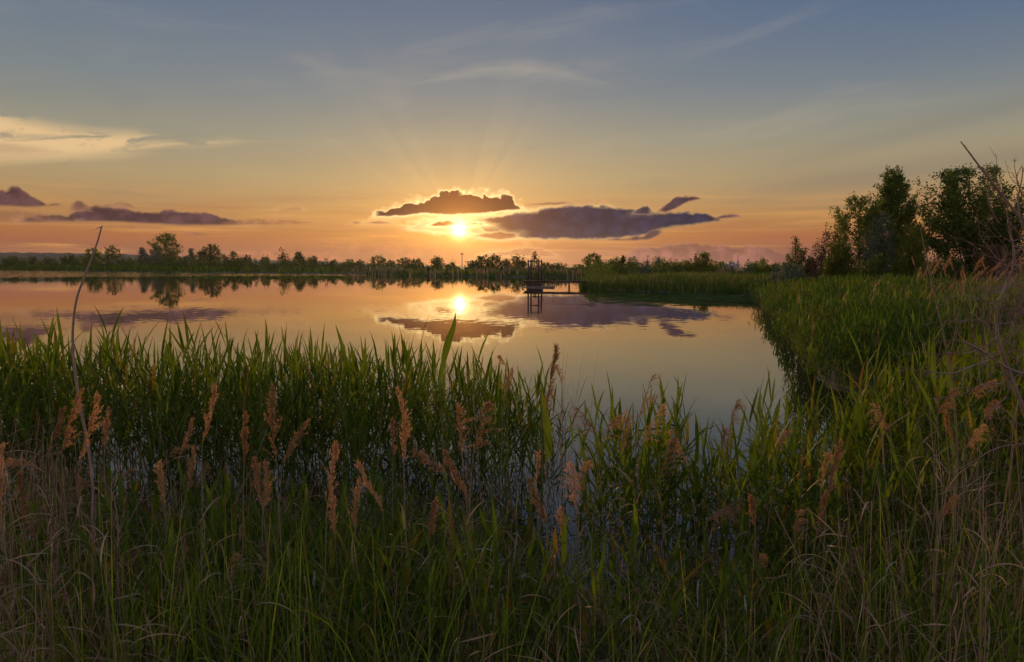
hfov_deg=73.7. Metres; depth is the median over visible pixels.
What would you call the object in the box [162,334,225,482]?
green reed
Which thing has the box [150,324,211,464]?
green reed
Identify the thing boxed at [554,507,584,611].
plumed reed
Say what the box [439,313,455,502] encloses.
tall reed
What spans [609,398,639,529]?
green reed
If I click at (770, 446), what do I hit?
green reed
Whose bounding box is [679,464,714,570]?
green reed
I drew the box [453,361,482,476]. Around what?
green reed
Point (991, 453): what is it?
green reed
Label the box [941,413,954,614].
plumed reed
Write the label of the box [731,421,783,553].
green reed
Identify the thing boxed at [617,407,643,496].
green reed
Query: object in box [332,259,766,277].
brown reeds
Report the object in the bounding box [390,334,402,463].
green reed
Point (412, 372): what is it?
green reed
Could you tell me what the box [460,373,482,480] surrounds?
green reed
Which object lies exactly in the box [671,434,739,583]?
green reed
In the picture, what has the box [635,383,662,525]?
green reed
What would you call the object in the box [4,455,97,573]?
plumed reed
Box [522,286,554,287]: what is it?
platform
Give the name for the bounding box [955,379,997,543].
plumed reed
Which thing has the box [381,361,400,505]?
green reed
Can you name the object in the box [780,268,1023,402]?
reed clump
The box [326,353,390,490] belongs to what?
green reed
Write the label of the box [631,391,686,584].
green reed
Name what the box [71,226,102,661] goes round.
bent stalk
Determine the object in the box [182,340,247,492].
green reed
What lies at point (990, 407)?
plumed reed
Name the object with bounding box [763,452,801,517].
green reed
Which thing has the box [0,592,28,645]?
plumed reed
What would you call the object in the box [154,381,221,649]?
plumed reed
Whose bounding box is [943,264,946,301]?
old reed
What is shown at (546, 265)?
tree
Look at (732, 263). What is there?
church
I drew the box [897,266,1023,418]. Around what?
old reeds
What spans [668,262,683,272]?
bush
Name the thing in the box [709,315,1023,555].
reed bed
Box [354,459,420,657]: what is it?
plumed reed
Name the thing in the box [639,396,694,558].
green reed
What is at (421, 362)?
green reed
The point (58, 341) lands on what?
green reed
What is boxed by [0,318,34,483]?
green reed
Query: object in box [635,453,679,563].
green reed
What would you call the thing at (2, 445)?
plumed reed
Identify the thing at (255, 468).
plumed reed
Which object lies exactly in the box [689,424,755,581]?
green reed
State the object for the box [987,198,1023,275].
edge tree
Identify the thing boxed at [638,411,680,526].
green reed
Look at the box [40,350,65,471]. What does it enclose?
green reed
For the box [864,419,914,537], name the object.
green reed
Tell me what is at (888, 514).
snapped reed
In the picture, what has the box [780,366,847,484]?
green reed
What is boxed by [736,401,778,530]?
green reed
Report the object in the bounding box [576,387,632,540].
green reed
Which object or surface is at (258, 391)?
green reed
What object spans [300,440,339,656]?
plumed reed
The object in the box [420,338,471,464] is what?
green reed
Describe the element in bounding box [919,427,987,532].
green reed
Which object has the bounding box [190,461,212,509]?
plumed reed
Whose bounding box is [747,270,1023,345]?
reed field
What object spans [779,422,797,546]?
green reed
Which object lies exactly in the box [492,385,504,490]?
green reed
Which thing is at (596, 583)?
bank reeds
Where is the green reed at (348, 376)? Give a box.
[299,337,373,518]
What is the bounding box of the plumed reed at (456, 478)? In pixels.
[443,450,503,661]
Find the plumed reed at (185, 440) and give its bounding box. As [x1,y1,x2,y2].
[179,416,198,520]
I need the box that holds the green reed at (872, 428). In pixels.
[855,405,883,462]
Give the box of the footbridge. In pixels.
[541,270,590,287]
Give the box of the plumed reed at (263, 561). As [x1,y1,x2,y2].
[249,541,305,629]
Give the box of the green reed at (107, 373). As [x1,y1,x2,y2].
[61,307,144,482]
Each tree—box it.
[79,248,105,264]
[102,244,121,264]
[136,247,148,262]
[147,232,183,265]
[185,248,194,266]
[197,243,224,264]
[241,254,251,263]
[259,254,271,266]
[275,247,290,265]
[292,252,305,265]
[366,254,387,267]
[396,257,412,267]
[410,258,425,267]
[429,255,444,267]
[474,254,494,268]
[485,253,504,269]
[511,253,526,268]
[530,251,540,269]
[542,262,552,268]
[580,251,607,271]
[617,255,627,272]
[651,256,662,272]
[783,235,805,267]
[823,191,899,277]
[860,211,898,278]
[902,163,1023,276]
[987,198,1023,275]
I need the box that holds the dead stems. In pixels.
[3,270,1021,538]
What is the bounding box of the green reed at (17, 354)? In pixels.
[13,339,28,455]
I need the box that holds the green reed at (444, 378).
[423,364,458,514]
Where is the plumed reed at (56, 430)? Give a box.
[16,405,76,567]
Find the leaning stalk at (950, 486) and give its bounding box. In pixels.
[945,425,954,636]
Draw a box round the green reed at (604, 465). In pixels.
[589,422,618,513]
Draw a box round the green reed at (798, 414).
[788,391,827,507]
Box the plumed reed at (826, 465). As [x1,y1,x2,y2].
[815,451,838,624]
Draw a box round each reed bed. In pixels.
[0,320,590,535]
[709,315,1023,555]
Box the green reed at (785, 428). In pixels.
[763,400,796,479]
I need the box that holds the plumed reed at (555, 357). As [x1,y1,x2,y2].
[517,342,572,634]
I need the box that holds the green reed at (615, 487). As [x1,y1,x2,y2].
[609,449,619,536]
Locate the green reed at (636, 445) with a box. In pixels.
[620,414,652,490]
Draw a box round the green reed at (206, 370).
[180,323,240,494]
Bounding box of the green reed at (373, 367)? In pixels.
[370,360,376,449]
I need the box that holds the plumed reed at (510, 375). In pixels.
[497,366,515,548]
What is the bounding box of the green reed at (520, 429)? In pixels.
[500,381,540,492]
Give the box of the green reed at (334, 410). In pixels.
[306,355,342,476]
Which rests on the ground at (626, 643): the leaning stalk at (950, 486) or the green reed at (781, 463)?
the leaning stalk at (950, 486)
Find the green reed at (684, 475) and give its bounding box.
[640,399,717,571]
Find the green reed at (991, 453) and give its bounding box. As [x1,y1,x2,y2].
[959,377,1021,494]
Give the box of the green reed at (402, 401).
[361,325,439,489]
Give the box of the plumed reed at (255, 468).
[233,456,272,621]
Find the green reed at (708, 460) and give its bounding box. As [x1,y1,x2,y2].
[688,418,729,517]
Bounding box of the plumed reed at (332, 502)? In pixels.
[312,493,339,653]
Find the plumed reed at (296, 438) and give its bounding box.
[270,418,310,607]
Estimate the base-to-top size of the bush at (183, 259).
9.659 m
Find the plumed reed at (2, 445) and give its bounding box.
[0,442,9,624]
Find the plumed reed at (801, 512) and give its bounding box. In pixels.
[755,509,817,626]
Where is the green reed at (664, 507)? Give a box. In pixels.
[647,417,678,542]
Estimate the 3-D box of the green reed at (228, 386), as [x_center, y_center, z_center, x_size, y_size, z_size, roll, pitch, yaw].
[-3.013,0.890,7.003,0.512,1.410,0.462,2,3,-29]
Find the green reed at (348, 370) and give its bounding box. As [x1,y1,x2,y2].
[327,324,374,498]
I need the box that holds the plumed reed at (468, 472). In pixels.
[461,464,475,528]
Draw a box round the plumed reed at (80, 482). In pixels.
[47,474,96,633]
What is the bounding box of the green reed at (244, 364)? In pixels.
[225,343,276,508]
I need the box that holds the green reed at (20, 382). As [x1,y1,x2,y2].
[0,352,42,496]
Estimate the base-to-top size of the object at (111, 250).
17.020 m
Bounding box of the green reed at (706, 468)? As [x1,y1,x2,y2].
[684,418,721,580]
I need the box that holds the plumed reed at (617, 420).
[585,409,630,594]
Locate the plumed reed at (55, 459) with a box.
[40,451,60,490]
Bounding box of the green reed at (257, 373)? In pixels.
[237,335,275,466]
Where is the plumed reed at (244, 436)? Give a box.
[239,411,290,635]
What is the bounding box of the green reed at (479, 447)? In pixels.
[461,370,511,510]
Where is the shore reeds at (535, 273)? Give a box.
[402,268,1022,287]
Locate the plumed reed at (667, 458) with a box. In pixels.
[647,437,682,608]
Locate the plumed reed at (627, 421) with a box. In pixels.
[609,416,635,565]
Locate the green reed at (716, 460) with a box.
[679,441,734,545]
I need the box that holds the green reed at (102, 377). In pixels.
[80,308,158,474]
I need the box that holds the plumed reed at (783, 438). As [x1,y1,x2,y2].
[759,430,791,613]
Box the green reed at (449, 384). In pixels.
[432,353,467,462]
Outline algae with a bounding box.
[588,293,760,305]
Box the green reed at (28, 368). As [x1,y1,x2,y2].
[0,345,47,465]
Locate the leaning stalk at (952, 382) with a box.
[920,228,958,577]
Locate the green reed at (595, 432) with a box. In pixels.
[574,383,614,500]
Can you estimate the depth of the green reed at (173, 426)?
5.74 m
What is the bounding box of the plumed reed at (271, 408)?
[258,383,284,661]
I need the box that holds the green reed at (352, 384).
[339,341,381,521]
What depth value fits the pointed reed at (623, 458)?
4.51 m
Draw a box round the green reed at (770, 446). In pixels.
[759,408,774,506]
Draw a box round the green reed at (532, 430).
[521,363,545,502]
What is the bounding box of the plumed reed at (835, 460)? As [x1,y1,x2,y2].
[793,438,844,647]
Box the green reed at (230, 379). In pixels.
[211,318,236,481]
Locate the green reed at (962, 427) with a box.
[932,391,981,561]
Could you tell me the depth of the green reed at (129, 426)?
6.21 m
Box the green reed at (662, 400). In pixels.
[652,376,681,515]
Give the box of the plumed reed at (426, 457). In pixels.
[408,446,458,562]
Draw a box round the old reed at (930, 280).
[930,258,940,326]
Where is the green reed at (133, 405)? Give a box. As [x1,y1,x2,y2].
[78,340,149,487]
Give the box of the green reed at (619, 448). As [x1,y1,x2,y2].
[602,410,639,537]
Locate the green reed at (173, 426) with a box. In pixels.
[147,357,202,510]
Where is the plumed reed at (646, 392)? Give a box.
[612,373,662,610]
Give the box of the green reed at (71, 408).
[32,347,101,470]
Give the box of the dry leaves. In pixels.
[0,361,1023,661]
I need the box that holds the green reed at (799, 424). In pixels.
[778,419,812,473]
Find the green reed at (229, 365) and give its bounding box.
[221,322,238,484]
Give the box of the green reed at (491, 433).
[456,367,526,504]
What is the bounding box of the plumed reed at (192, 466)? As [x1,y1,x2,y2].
[156,446,205,594]
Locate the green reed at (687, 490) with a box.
[650,376,719,527]
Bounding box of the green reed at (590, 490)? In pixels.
[565,427,612,537]
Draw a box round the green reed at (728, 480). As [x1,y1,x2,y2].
[716,418,744,562]
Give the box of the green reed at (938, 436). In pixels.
[917,379,949,489]
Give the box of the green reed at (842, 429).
[811,404,864,514]
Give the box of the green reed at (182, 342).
[163,322,204,472]
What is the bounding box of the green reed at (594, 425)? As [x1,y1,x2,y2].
[574,391,614,548]
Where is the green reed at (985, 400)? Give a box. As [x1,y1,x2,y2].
[938,368,1009,469]
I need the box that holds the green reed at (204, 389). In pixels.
[170,334,231,479]
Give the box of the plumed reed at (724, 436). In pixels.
[714,425,739,579]
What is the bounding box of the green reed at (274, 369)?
[261,339,283,456]
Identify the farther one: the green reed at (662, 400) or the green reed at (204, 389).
the green reed at (204, 389)
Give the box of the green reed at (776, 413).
[751,386,804,494]
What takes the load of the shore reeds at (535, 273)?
on the water
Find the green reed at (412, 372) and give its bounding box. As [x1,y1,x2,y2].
[368,318,439,484]
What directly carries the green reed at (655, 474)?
in the water
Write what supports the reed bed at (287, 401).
in the water
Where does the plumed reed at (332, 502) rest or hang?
on the ground at (626, 643)
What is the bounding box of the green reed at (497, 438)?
[477,361,514,529]
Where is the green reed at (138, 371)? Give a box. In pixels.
[107,322,177,500]
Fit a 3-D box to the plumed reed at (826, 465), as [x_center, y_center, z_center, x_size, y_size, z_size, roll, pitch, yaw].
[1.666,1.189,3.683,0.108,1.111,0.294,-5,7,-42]
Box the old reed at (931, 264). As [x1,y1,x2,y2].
[925,255,938,310]
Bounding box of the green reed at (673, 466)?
[637,398,689,501]
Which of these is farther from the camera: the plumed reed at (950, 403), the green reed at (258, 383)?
the green reed at (258, 383)
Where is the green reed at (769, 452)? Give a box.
[760,449,774,568]
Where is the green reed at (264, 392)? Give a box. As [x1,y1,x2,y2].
[245,353,272,537]
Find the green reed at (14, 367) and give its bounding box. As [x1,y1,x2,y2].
[7,343,16,457]
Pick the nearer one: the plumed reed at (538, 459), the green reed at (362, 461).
the plumed reed at (538, 459)
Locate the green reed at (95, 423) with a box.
[87,361,101,487]
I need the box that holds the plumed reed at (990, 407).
[962,400,1013,590]
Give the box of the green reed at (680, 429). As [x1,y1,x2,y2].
[651,383,699,519]
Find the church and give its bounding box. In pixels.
[727,256,739,267]
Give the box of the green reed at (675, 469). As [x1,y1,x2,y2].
[649,421,699,561]
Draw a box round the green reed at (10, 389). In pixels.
[0,338,59,502]
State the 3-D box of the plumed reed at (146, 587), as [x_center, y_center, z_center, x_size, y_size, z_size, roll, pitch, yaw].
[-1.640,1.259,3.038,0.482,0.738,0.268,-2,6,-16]
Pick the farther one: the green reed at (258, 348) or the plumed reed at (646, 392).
the green reed at (258, 348)
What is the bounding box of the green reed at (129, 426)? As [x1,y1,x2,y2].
[92,321,169,480]
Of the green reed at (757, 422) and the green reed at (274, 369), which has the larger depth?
the green reed at (274, 369)
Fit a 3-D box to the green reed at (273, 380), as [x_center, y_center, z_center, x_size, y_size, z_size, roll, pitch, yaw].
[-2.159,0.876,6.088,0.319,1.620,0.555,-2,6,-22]
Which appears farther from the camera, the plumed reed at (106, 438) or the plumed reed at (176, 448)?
the plumed reed at (176, 448)
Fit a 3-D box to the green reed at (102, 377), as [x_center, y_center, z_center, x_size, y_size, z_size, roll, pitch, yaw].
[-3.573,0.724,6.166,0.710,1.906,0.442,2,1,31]
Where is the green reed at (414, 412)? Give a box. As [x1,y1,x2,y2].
[383,370,437,461]
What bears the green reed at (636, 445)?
in the water
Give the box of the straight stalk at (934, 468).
[929,405,938,577]
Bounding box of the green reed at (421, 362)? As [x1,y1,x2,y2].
[413,339,424,474]
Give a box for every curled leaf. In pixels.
[621,615,640,632]
[743,595,746,636]
[883,562,902,583]
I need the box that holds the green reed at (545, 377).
[523,345,569,436]
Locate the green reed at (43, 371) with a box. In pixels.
[9,342,77,489]
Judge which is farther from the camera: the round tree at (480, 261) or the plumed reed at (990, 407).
the round tree at (480, 261)
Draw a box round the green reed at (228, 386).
[218,354,242,459]
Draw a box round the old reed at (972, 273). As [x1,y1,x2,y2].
[964,257,983,322]
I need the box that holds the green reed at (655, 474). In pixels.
[632,415,675,577]
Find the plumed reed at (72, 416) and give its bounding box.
[5,387,84,637]
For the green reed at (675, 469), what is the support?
in the water
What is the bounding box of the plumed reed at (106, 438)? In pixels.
[100,406,124,530]
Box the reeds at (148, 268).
[0,263,583,276]
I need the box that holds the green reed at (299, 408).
[282,331,322,494]
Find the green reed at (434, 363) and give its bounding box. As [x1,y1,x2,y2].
[409,342,455,488]
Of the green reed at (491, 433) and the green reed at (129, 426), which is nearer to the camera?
the green reed at (491, 433)
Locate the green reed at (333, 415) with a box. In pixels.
[312,350,347,511]
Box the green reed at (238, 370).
[234,343,242,496]
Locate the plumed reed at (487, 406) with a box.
[443,399,504,652]
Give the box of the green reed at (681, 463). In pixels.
[673,420,690,493]
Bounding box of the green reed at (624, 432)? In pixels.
[611,401,639,525]
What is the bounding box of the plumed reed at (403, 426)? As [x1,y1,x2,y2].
[395,386,433,661]
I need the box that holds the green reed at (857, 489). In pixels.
[846,450,877,535]
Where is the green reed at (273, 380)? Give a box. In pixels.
[254,342,281,492]
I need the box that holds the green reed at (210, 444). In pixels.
[182,328,242,511]
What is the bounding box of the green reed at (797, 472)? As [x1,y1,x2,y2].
[792,446,799,512]
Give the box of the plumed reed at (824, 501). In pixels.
[777,491,829,658]
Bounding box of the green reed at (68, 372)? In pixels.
[57,337,105,456]
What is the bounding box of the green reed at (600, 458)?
[590,413,629,558]
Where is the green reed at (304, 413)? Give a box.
[289,357,322,475]
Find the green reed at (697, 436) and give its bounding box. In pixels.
[673,412,716,575]
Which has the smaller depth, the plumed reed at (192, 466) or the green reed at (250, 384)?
the plumed reed at (192, 466)
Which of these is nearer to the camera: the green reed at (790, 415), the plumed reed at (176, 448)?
the plumed reed at (176, 448)
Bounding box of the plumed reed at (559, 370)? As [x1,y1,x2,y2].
[549,364,564,497]
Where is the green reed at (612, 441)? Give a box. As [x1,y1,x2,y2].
[592,369,639,539]
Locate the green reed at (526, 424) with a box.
[522,373,557,475]
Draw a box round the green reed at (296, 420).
[291,360,305,493]
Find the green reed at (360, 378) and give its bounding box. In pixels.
[335,341,386,522]
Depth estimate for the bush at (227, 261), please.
376.52 m
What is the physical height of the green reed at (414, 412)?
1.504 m
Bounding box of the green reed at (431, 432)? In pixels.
[413,387,434,516]
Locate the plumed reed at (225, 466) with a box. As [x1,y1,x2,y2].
[224,461,244,507]
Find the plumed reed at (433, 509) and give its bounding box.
[399,496,439,646]
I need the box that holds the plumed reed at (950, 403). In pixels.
[890,388,963,598]
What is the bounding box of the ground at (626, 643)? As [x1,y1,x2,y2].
[0,267,1023,661]
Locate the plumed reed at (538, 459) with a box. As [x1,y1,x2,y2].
[517,450,544,573]
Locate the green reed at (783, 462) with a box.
[776,428,783,515]
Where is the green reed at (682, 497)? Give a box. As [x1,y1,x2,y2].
[667,455,700,555]
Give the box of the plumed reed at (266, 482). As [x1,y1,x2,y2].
[247,460,274,601]
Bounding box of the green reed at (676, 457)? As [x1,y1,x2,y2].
[643,374,703,575]
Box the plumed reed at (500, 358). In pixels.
[497,355,527,500]
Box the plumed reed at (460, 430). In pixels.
[450,402,491,661]
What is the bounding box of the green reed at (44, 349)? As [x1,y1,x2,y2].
[17,316,84,446]
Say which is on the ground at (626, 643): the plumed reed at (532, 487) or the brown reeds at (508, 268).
the plumed reed at (532, 487)
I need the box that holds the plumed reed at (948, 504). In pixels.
[913,494,978,611]
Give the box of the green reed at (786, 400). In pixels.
[762,379,815,539]
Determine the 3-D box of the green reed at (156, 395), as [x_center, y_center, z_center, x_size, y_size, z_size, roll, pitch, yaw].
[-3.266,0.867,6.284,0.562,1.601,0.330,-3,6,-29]
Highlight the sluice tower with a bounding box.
[523,260,542,286]
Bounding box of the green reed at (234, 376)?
[228,353,250,477]
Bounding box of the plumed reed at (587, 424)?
[569,406,628,601]
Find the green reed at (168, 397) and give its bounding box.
[132,362,217,526]
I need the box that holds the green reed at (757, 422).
[719,376,812,519]
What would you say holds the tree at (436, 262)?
on the ground at (626, 643)
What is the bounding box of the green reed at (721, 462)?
[702,445,747,562]
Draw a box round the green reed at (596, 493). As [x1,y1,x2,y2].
[563,442,627,562]
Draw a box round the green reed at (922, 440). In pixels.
[897,415,930,538]
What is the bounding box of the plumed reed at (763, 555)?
[738,553,768,655]
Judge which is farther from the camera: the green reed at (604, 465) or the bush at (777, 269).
the bush at (777, 269)
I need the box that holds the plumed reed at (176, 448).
[138,446,181,514]
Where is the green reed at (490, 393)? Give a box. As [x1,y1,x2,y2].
[474,359,496,499]
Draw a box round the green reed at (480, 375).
[466,349,520,510]
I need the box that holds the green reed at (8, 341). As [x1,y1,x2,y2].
[3,326,16,424]
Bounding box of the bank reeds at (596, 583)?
[0,387,1023,661]
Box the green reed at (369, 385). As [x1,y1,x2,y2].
[348,339,387,482]
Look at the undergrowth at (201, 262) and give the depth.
321.10 m
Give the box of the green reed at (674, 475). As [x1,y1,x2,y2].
[640,378,694,540]
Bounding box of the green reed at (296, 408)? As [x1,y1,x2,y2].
[276,347,311,470]
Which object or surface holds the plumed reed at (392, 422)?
on the ground at (626, 643)
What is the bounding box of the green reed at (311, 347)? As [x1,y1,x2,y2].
[290,330,328,494]
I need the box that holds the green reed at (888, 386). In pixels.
[843,344,909,458]
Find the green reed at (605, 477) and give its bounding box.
[592,431,609,521]
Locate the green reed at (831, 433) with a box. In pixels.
[813,422,850,517]
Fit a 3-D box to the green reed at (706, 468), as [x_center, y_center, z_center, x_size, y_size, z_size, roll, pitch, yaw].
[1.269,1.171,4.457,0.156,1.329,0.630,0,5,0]
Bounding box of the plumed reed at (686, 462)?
[663,428,697,616]
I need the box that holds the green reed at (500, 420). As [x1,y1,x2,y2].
[478,370,540,518]
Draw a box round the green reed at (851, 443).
[840,407,867,539]
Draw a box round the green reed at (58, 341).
[33,319,97,486]
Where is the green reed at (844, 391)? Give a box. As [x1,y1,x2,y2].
[821,361,855,448]
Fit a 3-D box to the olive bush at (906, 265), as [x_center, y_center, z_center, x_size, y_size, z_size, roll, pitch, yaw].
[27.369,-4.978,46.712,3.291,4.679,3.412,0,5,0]
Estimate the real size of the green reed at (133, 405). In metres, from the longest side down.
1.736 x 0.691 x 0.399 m
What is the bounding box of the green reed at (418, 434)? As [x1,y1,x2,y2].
[408,382,455,488]
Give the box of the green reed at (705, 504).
[674,453,733,593]
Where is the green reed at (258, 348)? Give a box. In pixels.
[238,332,277,497]
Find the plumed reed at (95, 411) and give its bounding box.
[77,391,103,655]
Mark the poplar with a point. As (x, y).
(893, 198)
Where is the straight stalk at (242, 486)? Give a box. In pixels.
[220,409,274,573]
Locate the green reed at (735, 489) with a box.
[706,451,755,543]
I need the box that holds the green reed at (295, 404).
[261,345,307,470]
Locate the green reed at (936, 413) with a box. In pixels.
[929,385,941,466]
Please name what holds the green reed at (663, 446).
in the water
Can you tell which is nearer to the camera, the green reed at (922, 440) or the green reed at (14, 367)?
the green reed at (922, 440)
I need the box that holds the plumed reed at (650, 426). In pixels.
[621,403,669,611]
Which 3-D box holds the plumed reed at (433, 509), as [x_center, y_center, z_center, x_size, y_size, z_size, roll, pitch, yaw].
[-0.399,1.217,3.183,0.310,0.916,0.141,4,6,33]
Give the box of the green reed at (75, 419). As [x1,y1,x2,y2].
[46,362,90,488]
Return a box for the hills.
[0,252,467,267]
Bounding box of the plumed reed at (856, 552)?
[788,545,867,659]
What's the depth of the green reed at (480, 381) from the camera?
7.05 m
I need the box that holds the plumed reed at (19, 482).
[1,471,73,609]
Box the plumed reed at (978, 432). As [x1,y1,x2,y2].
[954,422,1003,593]
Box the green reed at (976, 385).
[939,349,989,424]
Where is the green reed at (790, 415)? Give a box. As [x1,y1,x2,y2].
[771,388,819,463]
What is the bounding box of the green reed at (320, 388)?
[294,342,340,487]
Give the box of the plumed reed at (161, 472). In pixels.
[153,458,211,623]
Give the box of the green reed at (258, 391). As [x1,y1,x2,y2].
[227,353,300,514]
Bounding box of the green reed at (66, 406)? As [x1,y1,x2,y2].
[28,344,103,508]
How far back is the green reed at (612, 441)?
5.32 m
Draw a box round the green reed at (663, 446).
[637,421,673,513]
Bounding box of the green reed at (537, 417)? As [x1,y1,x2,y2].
[520,379,559,486]
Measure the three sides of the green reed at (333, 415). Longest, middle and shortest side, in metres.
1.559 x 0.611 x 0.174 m
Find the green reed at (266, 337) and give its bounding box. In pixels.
[254,320,273,419]
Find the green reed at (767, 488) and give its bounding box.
[748,457,779,541]
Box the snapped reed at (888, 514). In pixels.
[882,412,910,612]
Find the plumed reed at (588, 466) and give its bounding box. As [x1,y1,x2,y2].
[551,460,612,616]
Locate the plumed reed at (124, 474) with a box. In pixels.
[113,468,134,487]
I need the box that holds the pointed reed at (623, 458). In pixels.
[620,438,641,584]
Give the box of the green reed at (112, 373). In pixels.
[78,337,150,495]
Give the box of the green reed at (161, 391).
[125,317,181,517]
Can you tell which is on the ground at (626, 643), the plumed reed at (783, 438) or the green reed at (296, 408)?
the plumed reed at (783, 438)
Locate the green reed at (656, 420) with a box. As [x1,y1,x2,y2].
[636,384,667,543]
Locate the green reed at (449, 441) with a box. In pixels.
[420,387,470,490]
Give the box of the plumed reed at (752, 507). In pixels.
[746,493,788,660]
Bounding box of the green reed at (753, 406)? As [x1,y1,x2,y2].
[712,388,783,526]
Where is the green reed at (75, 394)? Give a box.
[46,365,95,502]
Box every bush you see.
[0,255,18,265]
[25,255,37,264]
[59,253,78,263]
[140,250,167,265]
[177,255,188,265]
[189,250,211,265]
[221,250,241,266]
[301,255,319,267]
[320,258,337,267]
[353,259,364,266]
[384,260,397,266]
[501,258,512,267]
[607,256,624,274]
[624,256,638,274]
[628,261,652,275]
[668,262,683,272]
[682,251,717,272]
[718,264,735,271]
[743,261,753,271]
[753,258,777,272]
[769,263,809,284]
[772,262,788,273]
[778,246,819,276]
[802,229,833,279]
[821,239,860,279]
[856,253,895,284]
[886,225,938,278]
[895,141,1023,478]
[914,257,974,287]
[973,242,1023,286]
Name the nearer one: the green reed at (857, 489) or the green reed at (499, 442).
the green reed at (857, 489)
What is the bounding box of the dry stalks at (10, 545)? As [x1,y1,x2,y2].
[0,369,1023,661]
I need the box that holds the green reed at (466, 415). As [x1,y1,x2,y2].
[449,382,480,480]
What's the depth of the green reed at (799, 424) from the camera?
5.36 m
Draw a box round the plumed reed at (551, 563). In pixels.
[513,556,553,659]
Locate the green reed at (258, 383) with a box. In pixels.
[227,339,296,533]
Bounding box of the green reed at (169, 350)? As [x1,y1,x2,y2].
[165,328,192,488]
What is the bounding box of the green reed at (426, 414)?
[415,380,440,445]
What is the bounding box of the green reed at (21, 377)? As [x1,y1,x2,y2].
[0,345,35,485]
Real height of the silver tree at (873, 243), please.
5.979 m
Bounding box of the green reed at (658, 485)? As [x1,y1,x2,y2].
[640,420,684,584]
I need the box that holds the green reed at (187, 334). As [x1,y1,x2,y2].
[164,312,221,475]
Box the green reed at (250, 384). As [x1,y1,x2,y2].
[207,349,255,495]
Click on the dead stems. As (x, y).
(451, 406)
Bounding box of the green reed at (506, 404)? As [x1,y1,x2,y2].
[495,391,512,481]
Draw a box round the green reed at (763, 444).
[737,370,775,471]
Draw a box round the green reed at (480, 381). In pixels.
[464,333,496,477]
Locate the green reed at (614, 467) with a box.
[600,398,630,565]
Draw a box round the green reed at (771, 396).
[757,366,786,473]
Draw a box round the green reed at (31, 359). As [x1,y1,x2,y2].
[2,320,70,503]
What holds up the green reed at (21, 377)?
in the water
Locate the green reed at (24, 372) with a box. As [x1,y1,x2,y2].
[3,356,45,491]
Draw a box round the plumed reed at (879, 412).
[869,403,893,590]
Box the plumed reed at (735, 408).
[720,398,747,557]
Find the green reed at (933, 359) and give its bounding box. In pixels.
[889,324,1000,527]
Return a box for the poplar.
[851,165,924,277]
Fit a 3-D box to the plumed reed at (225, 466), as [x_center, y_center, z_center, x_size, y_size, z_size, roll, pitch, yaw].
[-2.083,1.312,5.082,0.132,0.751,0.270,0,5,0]
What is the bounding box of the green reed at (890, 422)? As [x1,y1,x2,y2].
[887,398,896,475]
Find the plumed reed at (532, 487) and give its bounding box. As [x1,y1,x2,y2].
[525,476,557,616]
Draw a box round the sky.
[0,0,1023,266]
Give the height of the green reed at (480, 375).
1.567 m
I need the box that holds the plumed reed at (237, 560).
[198,553,244,660]
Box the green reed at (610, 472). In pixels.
[584,409,636,537]
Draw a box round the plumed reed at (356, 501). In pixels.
[347,476,362,656]
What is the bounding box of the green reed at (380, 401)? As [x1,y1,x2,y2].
[368,352,388,483]
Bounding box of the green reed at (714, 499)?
[688,438,720,517]
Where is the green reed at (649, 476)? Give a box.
[648,450,655,517]
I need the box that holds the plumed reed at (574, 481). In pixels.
[555,461,596,654]
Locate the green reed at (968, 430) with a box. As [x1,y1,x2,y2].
[958,416,984,515]
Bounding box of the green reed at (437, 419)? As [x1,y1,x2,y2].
[414,383,469,479]
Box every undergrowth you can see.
[0,251,583,271]
[580,255,784,277]
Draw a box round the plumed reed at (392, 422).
[389,417,409,576]
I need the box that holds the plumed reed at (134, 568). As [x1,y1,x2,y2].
[116,545,141,620]
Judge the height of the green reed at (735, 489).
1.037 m
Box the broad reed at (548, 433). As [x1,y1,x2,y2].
[539,388,551,573]
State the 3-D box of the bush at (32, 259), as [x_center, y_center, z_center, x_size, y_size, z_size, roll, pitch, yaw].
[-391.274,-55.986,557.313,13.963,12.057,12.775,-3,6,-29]
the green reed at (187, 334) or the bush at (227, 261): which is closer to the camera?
the green reed at (187, 334)
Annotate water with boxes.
[0,270,925,614]
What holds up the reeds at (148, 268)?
on the water
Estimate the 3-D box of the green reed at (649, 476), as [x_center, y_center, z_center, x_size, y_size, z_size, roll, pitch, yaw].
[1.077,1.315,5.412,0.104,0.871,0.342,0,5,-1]
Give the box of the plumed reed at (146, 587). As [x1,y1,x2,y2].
[79,538,192,634]
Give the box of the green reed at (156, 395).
[127,338,176,499]
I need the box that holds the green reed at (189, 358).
[169,318,233,488]
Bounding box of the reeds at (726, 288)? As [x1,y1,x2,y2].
[578,270,1012,295]
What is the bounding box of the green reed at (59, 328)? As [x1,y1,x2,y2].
[36,310,101,484]
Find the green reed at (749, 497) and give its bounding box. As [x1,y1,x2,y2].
[738,464,770,573]
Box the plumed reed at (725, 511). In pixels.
[695,500,747,654]
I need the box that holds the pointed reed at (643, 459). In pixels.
[640,385,651,575]
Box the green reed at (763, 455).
[738,447,777,577]
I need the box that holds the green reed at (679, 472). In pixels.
[663,433,686,530]
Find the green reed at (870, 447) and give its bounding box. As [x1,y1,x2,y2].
[857,403,890,488]
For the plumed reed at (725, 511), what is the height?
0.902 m
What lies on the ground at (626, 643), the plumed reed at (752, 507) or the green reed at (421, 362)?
the plumed reed at (752, 507)
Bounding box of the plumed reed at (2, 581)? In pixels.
[0,574,38,645]

